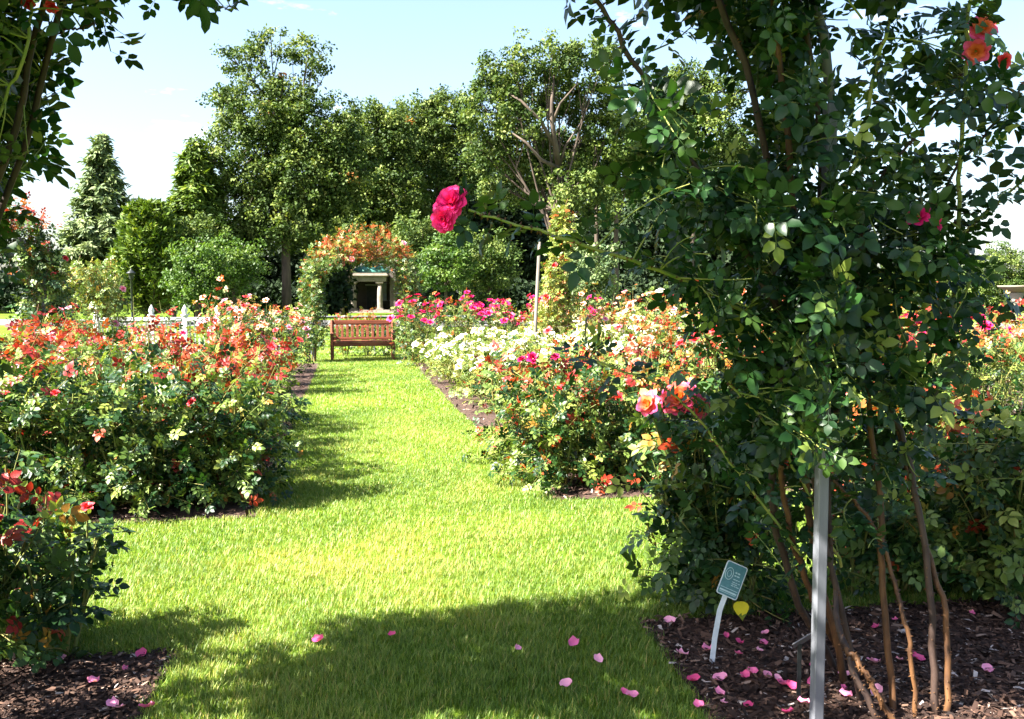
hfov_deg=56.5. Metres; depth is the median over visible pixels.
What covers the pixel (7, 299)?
evergreen tree
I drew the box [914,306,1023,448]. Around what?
rose bush
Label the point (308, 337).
rose bush
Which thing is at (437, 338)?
rose bush
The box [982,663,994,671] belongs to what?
fallen petal
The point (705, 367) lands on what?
rose bush
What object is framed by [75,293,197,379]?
rose bush
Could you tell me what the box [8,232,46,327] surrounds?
rose arch
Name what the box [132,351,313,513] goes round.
rose bush
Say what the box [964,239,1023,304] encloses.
bushy tree
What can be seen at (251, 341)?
rose bush
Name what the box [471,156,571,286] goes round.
evergreen tree
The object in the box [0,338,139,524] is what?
rose bush
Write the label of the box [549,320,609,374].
rose bush
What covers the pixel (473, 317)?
rose bush
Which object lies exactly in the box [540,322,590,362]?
rose bush
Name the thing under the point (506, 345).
rose bush
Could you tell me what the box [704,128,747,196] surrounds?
tree
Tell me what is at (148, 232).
conifer tree
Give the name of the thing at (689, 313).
rose bush
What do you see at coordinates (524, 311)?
rose bush
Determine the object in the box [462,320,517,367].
rose bush
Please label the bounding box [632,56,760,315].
tree
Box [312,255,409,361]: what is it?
rose arch
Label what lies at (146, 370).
rose bush
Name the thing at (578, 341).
rose bush
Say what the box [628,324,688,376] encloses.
rose bush
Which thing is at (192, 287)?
bushy tree
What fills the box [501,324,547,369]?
rose bush
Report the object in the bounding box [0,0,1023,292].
sky
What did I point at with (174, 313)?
rose bush
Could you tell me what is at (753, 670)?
fallen petal
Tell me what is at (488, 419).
mulch bed
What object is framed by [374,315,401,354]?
rose bush
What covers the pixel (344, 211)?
tree
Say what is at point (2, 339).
rose bush
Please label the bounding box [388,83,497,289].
tree
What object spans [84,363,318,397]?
mulch bed
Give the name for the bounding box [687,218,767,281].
evergreen tree
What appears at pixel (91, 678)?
fallen petal
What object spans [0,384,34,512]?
rose bush
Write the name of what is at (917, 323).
rose bush
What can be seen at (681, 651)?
fallen petal
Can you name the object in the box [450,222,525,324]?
bushy tree
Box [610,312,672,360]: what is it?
rose bush
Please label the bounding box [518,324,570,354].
rose bush
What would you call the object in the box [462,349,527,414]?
rose bush
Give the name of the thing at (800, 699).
fallen petal
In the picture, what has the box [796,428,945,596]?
rose bush
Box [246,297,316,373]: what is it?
rose bush
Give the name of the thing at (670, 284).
evergreen tree
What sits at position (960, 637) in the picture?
bark chips
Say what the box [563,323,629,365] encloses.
rose bush
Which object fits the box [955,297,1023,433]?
rose bush
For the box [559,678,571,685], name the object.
fallen petal
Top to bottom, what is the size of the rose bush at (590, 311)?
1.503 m
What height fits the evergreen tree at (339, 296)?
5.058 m
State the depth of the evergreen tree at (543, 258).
78.78 m
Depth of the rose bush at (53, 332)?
9.16 m
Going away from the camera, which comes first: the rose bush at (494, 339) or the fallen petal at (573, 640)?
the fallen petal at (573, 640)
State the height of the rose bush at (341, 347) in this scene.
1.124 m
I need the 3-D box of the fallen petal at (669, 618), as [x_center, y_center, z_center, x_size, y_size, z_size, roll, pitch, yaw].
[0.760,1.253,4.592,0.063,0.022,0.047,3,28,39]
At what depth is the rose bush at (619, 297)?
18.57 m
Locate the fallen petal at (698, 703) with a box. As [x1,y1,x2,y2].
[693,699,703,706]
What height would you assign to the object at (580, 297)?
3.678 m
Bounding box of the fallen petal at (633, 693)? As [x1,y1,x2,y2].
[626,689,638,696]
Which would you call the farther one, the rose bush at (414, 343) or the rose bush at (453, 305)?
the rose bush at (453, 305)
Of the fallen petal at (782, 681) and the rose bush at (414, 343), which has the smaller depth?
the fallen petal at (782, 681)
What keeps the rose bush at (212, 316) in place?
on the mulch bed at (303, 381)
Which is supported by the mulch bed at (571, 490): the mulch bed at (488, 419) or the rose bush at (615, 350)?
the rose bush at (615, 350)
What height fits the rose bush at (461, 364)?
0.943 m
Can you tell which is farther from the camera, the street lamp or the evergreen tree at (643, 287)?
the evergreen tree at (643, 287)
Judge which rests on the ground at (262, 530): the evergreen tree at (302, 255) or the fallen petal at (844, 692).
the evergreen tree at (302, 255)
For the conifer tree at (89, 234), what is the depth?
54.48 m
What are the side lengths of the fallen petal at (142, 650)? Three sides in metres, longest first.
0.053 x 0.040 x 0.019 m
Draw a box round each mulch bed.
[0,409,299,523]
[0,651,179,718]
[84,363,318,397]
[414,361,1023,427]
[522,459,1020,500]
[640,601,1023,718]
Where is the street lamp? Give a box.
[126,268,135,327]
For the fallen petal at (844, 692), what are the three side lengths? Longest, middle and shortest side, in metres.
0.051 x 0.038 x 0.019 m
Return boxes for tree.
[0,264,37,313]
[30,131,177,317]
[102,196,193,316]
[135,134,251,316]
[157,233,236,325]
[174,210,232,313]
[177,280,294,314]
[188,23,381,318]
[196,229,272,305]
[248,232,303,295]
[257,278,321,313]
[279,215,363,294]
[292,168,396,265]
[292,247,356,315]
[301,94,433,314]
[375,112,442,246]
[381,209,449,310]
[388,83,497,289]
[413,273,487,314]
[414,225,485,325]
[424,185,525,288]
[450,26,644,296]
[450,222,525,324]
[459,274,542,315]
[462,147,526,217]
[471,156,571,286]
[519,218,610,286]
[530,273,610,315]
[537,124,628,245]
[560,127,655,315]
[568,241,621,324]
[586,204,655,291]
[589,112,655,311]
[598,115,703,239]
[600,269,670,315]
[612,195,714,312]
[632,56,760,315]
[654,265,746,314]
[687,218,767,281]
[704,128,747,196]
[738,274,799,308]
[879,265,968,313]
[915,270,999,311]
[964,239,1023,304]
[998,291,1023,312]
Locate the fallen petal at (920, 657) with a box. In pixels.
[914,653,925,660]
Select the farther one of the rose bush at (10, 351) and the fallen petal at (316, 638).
the rose bush at (10, 351)
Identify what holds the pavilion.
on the ground at (262, 530)
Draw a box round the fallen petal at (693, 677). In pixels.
[687,674,700,680]
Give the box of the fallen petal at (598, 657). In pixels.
[594,653,602,661]
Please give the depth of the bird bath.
15.87 m
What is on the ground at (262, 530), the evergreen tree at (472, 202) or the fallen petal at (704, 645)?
the evergreen tree at (472, 202)
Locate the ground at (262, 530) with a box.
[0,298,1023,718]
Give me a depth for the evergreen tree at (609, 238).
82.55 m
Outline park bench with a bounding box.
[330,320,395,359]
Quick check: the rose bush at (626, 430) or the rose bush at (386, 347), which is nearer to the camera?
the rose bush at (626, 430)
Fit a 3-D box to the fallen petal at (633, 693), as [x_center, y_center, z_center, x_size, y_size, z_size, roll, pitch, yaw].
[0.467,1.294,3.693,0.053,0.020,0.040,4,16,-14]
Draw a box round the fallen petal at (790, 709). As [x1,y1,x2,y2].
[781,707,793,712]
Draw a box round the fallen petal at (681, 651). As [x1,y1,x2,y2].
[676,648,688,654]
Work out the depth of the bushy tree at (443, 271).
45.52 m
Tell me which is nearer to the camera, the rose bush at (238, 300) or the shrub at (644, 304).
the shrub at (644, 304)
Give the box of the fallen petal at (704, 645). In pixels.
[702,643,710,649]
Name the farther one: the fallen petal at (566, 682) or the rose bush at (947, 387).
the rose bush at (947, 387)
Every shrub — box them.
[620,281,672,340]
[665,305,692,364]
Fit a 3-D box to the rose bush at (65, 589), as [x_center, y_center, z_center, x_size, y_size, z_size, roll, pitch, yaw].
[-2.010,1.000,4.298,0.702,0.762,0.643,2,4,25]
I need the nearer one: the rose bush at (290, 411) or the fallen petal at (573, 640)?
the fallen petal at (573, 640)
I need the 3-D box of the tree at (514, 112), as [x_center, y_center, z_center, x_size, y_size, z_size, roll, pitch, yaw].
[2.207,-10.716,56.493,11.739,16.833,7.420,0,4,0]
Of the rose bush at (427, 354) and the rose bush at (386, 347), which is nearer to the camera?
the rose bush at (427, 354)
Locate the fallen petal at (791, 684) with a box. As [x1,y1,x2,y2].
[786,679,796,688]
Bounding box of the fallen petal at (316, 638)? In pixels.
[312,634,322,641]
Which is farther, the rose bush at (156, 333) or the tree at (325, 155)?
the tree at (325, 155)
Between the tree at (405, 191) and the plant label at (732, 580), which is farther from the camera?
the tree at (405, 191)
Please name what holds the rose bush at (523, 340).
on the mulch bed at (488, 419)
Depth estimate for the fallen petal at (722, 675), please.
3.91 m
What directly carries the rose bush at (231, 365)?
on the mulch bed at (192, 514)
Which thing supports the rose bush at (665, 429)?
on the mulch bed at (909, 691)
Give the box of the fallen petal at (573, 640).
[568,636,578,645]
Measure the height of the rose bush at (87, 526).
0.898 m
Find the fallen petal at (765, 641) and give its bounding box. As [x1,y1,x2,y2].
[760,639,768,643]
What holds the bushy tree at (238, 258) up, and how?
on the ground at (262, 530)
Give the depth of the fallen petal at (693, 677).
3.90 m
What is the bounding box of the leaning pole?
[533,242,540,336]
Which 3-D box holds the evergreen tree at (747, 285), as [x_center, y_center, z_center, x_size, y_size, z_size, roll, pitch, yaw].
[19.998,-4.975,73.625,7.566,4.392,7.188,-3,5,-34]
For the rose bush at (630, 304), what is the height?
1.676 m
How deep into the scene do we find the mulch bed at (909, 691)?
4.13 m
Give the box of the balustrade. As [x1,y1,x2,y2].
[93,305,217,352]
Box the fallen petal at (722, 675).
[712,672,726,679]
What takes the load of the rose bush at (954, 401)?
on the ground at (262, 530)
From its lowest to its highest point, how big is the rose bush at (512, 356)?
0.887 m
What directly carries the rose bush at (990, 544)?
on the mulch bed at (909, 691)
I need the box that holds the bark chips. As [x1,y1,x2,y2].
[0,363,1023,718]
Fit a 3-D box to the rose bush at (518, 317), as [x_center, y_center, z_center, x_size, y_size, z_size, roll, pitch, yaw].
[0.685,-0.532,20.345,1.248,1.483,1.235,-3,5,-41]
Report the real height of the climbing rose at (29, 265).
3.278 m
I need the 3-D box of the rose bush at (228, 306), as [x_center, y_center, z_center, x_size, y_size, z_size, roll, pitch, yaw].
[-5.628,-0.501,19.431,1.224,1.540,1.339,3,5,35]
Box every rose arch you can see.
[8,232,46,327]
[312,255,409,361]
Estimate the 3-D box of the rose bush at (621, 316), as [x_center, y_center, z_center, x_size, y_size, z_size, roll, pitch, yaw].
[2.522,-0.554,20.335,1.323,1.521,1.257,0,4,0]
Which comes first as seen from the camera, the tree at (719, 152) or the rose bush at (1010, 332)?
the rose bush at (1010, 332)
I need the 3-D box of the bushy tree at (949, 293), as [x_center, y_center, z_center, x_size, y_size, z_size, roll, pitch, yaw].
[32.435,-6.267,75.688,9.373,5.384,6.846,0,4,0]
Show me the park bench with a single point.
(347, 340)
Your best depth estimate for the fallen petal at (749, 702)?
3.66 m
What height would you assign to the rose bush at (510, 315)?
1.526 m
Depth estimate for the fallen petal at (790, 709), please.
3.60 m
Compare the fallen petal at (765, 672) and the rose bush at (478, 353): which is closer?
the fallen petal at (765, 672)
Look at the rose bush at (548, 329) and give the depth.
12.80 m
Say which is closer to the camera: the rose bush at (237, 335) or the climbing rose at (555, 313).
the rose bush at (237, 335)
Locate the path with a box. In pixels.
[0,319,1021,328]
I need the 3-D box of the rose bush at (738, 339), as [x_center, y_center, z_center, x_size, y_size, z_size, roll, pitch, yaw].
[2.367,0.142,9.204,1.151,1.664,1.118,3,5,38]
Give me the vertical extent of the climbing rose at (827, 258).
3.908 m
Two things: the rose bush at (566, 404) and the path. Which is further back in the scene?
the path
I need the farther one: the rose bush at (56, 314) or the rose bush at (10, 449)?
the rose bush at (56, 314)
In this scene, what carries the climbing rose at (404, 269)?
on the ground at (262, 530)
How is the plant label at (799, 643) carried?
on the mulch bed at (909, 691)
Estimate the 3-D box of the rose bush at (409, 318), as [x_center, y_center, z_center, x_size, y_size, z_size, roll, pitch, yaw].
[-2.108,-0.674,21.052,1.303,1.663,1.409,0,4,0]
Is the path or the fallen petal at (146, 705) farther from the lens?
the path
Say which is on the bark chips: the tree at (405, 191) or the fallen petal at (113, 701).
the fallen petal at (113, 701)
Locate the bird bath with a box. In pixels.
[997,285,1023,389]
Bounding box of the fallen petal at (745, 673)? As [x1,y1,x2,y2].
[740,669,749,677]
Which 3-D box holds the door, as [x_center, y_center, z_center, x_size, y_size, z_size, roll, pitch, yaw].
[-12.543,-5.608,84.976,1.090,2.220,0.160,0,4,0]
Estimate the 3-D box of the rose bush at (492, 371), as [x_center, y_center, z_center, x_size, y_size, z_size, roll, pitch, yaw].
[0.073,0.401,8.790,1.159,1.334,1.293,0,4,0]
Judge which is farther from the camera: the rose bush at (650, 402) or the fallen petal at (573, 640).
the rose bush at (650, 402)
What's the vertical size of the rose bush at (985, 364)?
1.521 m
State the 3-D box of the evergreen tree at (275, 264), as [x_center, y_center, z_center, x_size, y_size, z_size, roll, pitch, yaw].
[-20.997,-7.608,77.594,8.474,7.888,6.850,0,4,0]
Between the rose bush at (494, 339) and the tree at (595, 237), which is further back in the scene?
the tree at (595, 237)
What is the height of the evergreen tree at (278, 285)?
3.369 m
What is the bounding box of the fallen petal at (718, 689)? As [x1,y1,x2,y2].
[714,686,724,693]
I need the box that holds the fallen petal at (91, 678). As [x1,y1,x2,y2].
[87,675,99,681]
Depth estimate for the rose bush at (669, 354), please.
8.92 m
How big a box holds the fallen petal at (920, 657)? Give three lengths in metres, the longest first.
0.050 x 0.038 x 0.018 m
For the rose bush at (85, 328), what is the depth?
11.04 m
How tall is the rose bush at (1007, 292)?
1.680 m
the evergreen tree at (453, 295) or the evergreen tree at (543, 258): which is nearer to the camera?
the evergreen tree at (453, 295)
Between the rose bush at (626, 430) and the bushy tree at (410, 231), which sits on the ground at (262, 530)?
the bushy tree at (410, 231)
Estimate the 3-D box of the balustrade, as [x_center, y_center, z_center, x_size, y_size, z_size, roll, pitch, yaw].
[-8.914,-0.712,23.991,3.100,1.327,0.190,-1,4,-10]
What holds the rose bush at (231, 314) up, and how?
on the mulch bed at (303, 381)
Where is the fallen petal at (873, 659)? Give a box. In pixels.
[867,657,880,661]
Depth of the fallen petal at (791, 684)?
3.83 m
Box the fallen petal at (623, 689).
[620,687,626,693]
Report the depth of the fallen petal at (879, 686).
3.78 m
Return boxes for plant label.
[709,560,747,662]
[792,633,810,696]
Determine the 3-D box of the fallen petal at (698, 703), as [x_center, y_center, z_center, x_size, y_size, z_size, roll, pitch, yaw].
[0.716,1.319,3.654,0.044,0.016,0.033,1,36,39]
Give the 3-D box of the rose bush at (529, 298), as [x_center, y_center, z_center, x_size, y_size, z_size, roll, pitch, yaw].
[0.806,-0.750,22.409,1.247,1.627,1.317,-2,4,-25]
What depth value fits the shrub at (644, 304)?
14.99 m
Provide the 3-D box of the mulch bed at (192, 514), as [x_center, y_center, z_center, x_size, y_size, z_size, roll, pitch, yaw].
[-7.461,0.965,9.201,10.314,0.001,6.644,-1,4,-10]
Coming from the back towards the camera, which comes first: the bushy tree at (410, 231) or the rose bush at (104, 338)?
the bushy tree at (410, 231)
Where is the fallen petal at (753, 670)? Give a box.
[747,666,757,672]
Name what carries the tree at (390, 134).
on the ground at (262, 530)
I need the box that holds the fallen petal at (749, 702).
[743,700,753,706]
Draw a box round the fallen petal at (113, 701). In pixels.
[106,696,118,706]
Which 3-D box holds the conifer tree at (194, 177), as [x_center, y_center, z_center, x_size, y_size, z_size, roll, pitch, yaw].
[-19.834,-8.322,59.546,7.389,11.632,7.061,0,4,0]
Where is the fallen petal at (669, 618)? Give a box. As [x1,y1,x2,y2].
[664,615,675,621]
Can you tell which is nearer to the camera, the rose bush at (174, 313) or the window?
the rose bush at (174, 313)
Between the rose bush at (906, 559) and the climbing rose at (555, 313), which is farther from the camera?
the climbing rose at (555, 313)
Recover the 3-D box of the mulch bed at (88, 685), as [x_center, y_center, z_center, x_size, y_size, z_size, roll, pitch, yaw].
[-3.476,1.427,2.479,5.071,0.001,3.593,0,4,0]
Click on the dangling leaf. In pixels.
(741, 608)
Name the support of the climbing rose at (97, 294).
on the mulch bed at (303, 381)
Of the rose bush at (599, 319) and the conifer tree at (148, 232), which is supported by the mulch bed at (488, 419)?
the rose bush at (599, 319)
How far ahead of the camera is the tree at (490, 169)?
89.63 m
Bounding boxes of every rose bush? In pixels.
[0,306,99,453]
[0,308,111,473]
[0,319,31,389]
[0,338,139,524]
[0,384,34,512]
[0,432,93,660]
[0,454,113,637]
[0,493,139,674]
[3,302,103,426]
[37,313,114,382]
[49,351,243,523]
[57,309,209,477]
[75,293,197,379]
[83,319,167,460]
[88,326,172,373]
[98,307,202,364]
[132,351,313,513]
[139,323,296,492]
[165,265,200,322]
[172,332,293,434]
[174,320,299,454]
[186,296,262,352]
[192,294,257,357]
[194,274,271,357]
[200,316,309,429]
[205,297,260,323]
[222,333,305,417]
[235,304,314,385]
[240,302,310,372]
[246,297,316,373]
[270,305,314,367]
[326,313,359,355]
[349,306,384,355]
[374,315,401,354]
[386,291,446,365]
[393,293,444,361]
[412,326,460,374]
[416,335,470,378]
[420,340,475,384]
[430,293,488,340]
[430,336,488,386]
[432,288,485,343]
[440,345,489,397]
[445,340,514,402]
[455,320,508,351]
[458,332,570,474]
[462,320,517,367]
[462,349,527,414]
[470,330,515,381]
[473,298,528,356]
[476,298,526,343]
[478,351,556,410]
[480,332,540,368]
[486,337,641,495]
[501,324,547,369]
[507,331,572,373]
[511,319,567,362]
[515,296,549,337]
[517,302,564,349]
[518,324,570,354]
[522,293,565,330]
[537,324,606,371]
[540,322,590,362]
[541,322,667,471]
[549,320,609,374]
[557,340,625,406]
[561,282,610,354]
[562,300,609,346]
[563,293,612,340]
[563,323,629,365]
[571,334,703,496]
[576,281,625,359]
[596,284,653,354]
[600,324,656,377]
[601,298,650,332]
[605,382,766,613]
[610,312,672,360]
[612,293,676,333]
[615,288,693,371]
[621,291,727,403]
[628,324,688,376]
[638,372,811,628]
[653,299,699,346]
[659,314,772,468]
[672,280,718,374]
[702,289,782,395]
[769,332,880,482]
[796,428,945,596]
[813,384,1001,577]
[832,477,970,596]
[845,304,960,434]
[892,279,983,403]
[897,376,1023,629]
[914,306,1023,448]
[915,302,1009,396]
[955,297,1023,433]
[975,290,1023,397]
[982,315,1023,413]
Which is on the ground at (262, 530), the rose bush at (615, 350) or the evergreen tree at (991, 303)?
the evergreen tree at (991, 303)
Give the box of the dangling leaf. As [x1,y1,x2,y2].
[733,601,748,620]
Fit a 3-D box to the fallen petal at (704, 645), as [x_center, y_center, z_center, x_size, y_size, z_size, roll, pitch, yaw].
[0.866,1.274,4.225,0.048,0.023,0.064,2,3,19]
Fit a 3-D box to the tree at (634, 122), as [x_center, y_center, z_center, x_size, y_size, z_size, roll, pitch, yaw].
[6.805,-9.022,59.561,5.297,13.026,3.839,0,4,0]
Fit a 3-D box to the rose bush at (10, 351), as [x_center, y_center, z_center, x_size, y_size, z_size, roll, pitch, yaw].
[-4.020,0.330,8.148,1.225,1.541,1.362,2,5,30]
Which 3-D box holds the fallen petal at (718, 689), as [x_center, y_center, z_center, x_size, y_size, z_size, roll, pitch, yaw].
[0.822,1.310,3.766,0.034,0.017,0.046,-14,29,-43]
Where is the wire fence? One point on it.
(332, 317)
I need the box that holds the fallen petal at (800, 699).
[797,696,809,702]
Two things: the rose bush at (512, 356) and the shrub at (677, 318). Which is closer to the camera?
the rose bush at (512, 356)
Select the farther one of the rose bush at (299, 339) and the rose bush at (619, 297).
the rose bush at (619, 297)
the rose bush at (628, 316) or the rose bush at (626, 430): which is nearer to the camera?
the rose bush at (626, 430)
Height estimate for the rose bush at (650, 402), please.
1.186 m
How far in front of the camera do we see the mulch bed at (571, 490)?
7.74 m
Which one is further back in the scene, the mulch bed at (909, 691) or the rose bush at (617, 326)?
the rose bush at (617, 326)
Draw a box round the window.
[382,282,386,300]
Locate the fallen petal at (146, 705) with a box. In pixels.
[138,701,154,706]
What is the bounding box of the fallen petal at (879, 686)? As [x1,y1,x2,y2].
[870,683,882,695]
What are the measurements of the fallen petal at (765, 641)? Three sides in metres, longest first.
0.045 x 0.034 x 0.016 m
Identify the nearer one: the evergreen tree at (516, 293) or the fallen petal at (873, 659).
the fallen petal at (873, 659)
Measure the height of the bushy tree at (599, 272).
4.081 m
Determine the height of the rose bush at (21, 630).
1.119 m
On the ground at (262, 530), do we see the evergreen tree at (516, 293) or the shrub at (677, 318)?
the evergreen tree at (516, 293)
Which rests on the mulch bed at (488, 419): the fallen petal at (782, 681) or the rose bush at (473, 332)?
the rose bush at (473, 332)
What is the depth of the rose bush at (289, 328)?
15.14 m
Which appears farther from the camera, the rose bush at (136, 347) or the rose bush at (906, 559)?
the rose bush at (136, 347)
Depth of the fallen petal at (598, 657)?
4.07 m
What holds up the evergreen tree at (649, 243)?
on the ground at (262, 530)
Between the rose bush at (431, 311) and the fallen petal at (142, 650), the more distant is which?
the rose bush at (431, 311)
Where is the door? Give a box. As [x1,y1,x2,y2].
[365,284,376,308]
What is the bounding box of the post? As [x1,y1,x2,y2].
[809,5,837,718]
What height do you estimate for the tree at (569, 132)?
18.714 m
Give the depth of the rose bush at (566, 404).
7.71 m
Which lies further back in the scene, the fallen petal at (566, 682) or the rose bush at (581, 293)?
the rose bush at (581, 293)
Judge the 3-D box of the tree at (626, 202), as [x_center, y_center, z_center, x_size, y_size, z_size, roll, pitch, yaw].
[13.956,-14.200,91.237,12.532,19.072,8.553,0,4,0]
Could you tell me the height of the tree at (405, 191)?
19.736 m
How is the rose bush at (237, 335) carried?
on the mulch bed at (192, 514)
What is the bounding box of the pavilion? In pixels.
[336,264,400,312]
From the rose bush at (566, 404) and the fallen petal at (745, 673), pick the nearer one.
the fallen petal at (745, 673)
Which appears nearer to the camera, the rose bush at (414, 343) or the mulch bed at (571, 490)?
the mulch bed at (571, 490)
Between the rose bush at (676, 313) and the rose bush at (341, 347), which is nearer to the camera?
the rose bush at (676, 313)
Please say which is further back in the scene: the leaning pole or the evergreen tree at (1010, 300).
the evergreen tree at (1010, 300)
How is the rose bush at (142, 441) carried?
on the mulch bed at (192, 514)
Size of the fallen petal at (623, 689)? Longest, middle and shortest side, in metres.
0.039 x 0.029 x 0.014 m
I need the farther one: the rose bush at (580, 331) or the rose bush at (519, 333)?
the rose bush at (519, 333)
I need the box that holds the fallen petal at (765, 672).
[763,670,771,677]
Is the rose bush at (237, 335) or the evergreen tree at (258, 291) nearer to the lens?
the rose bush at (237, 335)
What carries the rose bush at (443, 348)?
on the mulch bed at (488, 419)
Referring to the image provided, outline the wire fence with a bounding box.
[254,315,496,354]
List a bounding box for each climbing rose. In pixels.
[0,0,248,610]
[0,191,81,336]
[59,255,136,365]
[295,221,427,361]
[431,0,1023,718]
[525,199,582,367]
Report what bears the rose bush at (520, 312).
on the mulch bed at (488, 419)
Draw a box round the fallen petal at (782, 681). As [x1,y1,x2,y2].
[777,678,785,684]
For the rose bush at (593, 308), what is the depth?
22.45 m
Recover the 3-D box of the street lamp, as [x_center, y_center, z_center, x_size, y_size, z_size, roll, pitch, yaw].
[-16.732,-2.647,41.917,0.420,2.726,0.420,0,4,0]
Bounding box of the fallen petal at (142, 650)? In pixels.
[135,647,146,655]
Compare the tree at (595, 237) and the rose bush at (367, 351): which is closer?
the rose bush at (367, 351)
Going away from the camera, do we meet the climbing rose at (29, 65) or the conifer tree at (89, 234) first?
the climbing rose at (29, 65)
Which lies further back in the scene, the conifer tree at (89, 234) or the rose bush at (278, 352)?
the conifer tree at (89, 234)
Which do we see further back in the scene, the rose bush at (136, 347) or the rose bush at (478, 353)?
the rose bush at (478, 353)
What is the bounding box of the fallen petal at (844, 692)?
[839,688,851,696]
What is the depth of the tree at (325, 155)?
60.17 m
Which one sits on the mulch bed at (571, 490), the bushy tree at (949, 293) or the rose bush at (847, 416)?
the rose bush at (847, 416)

